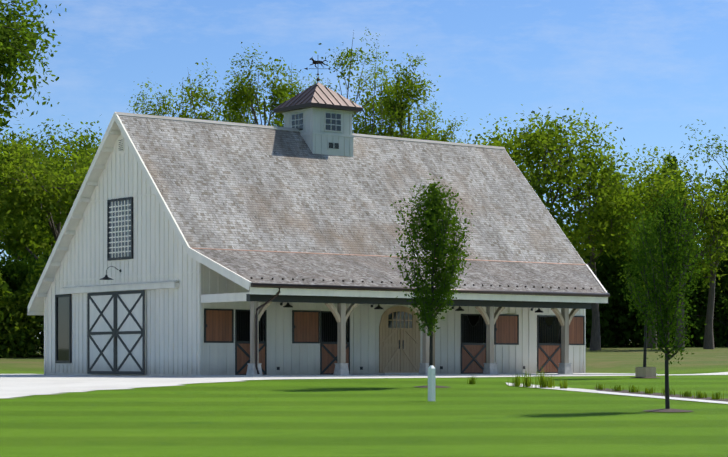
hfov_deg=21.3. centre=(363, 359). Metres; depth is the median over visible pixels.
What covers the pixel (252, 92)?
maple tree
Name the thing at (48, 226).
tree
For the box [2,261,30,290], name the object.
tree
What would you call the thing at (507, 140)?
tree
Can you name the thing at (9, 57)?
tree
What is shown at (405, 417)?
lawn
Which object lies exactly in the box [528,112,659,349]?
tree
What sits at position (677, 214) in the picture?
young tree
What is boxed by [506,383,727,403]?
walkway path
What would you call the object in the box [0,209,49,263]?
tree row
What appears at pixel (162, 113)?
maple tree
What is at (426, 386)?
young tree mulch ring
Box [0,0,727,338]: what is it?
sky
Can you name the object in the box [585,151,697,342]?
tree
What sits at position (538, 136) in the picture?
tree
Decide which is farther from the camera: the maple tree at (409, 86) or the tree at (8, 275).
the maple tree at (409, 86)
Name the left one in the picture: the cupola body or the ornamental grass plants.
the cupola body
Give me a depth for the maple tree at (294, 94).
156.51 m
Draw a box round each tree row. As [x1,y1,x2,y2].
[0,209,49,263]
[0,241,49,322]
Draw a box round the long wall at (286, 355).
[200,263,585,374]
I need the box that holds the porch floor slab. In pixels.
[192,373,656,376]
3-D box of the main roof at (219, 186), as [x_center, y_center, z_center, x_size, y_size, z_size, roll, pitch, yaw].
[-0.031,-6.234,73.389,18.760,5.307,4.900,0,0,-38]
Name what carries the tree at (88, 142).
on the lawn
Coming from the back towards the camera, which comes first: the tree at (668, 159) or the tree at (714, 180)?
the tree at (668, 159)
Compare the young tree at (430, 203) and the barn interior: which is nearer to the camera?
the young tree at (430, 203)
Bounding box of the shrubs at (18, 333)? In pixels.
[0,257,47,357]
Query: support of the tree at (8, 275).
on the lawn
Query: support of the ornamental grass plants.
on the lawn
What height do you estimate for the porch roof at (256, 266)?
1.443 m
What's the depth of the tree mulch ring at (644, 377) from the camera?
63.70 m
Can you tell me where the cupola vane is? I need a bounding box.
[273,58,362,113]
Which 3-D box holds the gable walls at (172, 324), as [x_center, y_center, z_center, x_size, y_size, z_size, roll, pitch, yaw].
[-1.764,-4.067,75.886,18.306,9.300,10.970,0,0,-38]
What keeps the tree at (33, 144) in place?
on the lawn
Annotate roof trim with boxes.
[27,112,609,314]
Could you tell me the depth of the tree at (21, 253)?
102.71 m
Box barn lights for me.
[99,266,542,312]
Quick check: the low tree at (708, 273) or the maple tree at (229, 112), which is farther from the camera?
the maple tree at (229, 112)
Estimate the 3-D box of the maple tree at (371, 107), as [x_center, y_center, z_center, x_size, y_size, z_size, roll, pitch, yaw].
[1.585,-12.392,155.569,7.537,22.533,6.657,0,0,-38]
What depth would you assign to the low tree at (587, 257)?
135.86 m
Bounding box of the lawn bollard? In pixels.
[428,365,434,400]
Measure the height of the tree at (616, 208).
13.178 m
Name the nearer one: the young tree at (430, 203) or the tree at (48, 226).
the young tree at (430, 203)
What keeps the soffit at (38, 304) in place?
attached to the roof trim
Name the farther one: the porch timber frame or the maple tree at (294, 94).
the maple tree at (294, 94)
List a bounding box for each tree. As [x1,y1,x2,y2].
[0,0,65,137]
[0,120,97,261]
[0,127,69,259]
[0,134,100,260]
[0,248,41,283]
[0,249,44,338]
[0,249,51,355]
[1,114,101,254]
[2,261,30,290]
[124,80,183,117]
[165,58,243,122]
[208,85,263,123]
[217,42,296,125]
[263,68,305,126]
[296,74,331,91]
[314,29,405,136]
[352,64,414,136]
[369,52,442,140]
[389,173,477,365]
[411,100,474,143]
[429,104,665,265]
[476,114,549,185]
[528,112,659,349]
[556,209,586,247]
[573,246,622,274]
[580,176,658,345]
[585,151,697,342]
[609,301,690,336]
[613,212,672,366]
[614,154,709,347]
[616,143,727,349]
[618,174,719,408]
[625,300,727,337]
[640,119,727,348]
[663,285,727,346]
[675,227,727,335]
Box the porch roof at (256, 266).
[194,249,604,292]
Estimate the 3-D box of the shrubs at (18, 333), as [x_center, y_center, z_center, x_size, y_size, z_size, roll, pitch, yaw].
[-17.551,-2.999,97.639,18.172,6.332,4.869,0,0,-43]
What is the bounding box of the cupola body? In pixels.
[282,107,353,156]
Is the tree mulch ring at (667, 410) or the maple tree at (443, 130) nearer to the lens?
the tree mulch ring at (667, 410)
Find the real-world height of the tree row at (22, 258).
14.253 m
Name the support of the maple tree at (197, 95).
on the lawn
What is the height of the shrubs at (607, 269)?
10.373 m
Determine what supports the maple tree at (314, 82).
on the lawn
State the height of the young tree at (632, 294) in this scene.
5.621 m
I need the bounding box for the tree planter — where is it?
[635,367,655,376]
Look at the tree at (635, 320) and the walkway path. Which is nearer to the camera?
the walkway path
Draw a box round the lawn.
[0,342,727,456]
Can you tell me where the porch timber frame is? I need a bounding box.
[200,292,590,375]
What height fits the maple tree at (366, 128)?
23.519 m
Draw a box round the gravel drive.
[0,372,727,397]
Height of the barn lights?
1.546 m
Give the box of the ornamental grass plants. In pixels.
[467,368,723,399]
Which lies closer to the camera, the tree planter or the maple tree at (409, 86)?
the tree planter
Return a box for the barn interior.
[237,311,482,342]
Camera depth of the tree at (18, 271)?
100.04 m
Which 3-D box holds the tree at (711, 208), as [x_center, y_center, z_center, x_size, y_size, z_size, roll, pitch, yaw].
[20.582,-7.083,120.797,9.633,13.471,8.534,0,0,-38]
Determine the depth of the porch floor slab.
68.30 m
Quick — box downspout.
[255,288,279,373]
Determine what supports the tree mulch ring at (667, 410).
on the lawn
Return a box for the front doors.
[204,306,584,374]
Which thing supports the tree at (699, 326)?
on the lawn
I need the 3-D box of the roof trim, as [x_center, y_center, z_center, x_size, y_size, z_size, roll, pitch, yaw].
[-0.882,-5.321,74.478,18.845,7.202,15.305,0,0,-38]
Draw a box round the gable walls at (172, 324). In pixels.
[44,133,582,375]
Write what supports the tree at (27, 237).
on the lawn
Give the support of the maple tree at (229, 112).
on the lawn
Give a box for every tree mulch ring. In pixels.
[414,385,447,387]
[629,377,659,377]
[643,408,692,411]
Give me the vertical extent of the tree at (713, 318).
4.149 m
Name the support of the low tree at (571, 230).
on the lawn
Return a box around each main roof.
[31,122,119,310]
[118,115,584,263]
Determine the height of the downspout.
2.850 m
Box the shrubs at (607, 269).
[586,219,727,347]
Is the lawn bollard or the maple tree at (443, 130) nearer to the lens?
the lawn bollard
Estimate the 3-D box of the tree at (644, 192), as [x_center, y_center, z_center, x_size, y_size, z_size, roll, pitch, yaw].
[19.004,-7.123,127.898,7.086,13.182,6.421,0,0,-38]

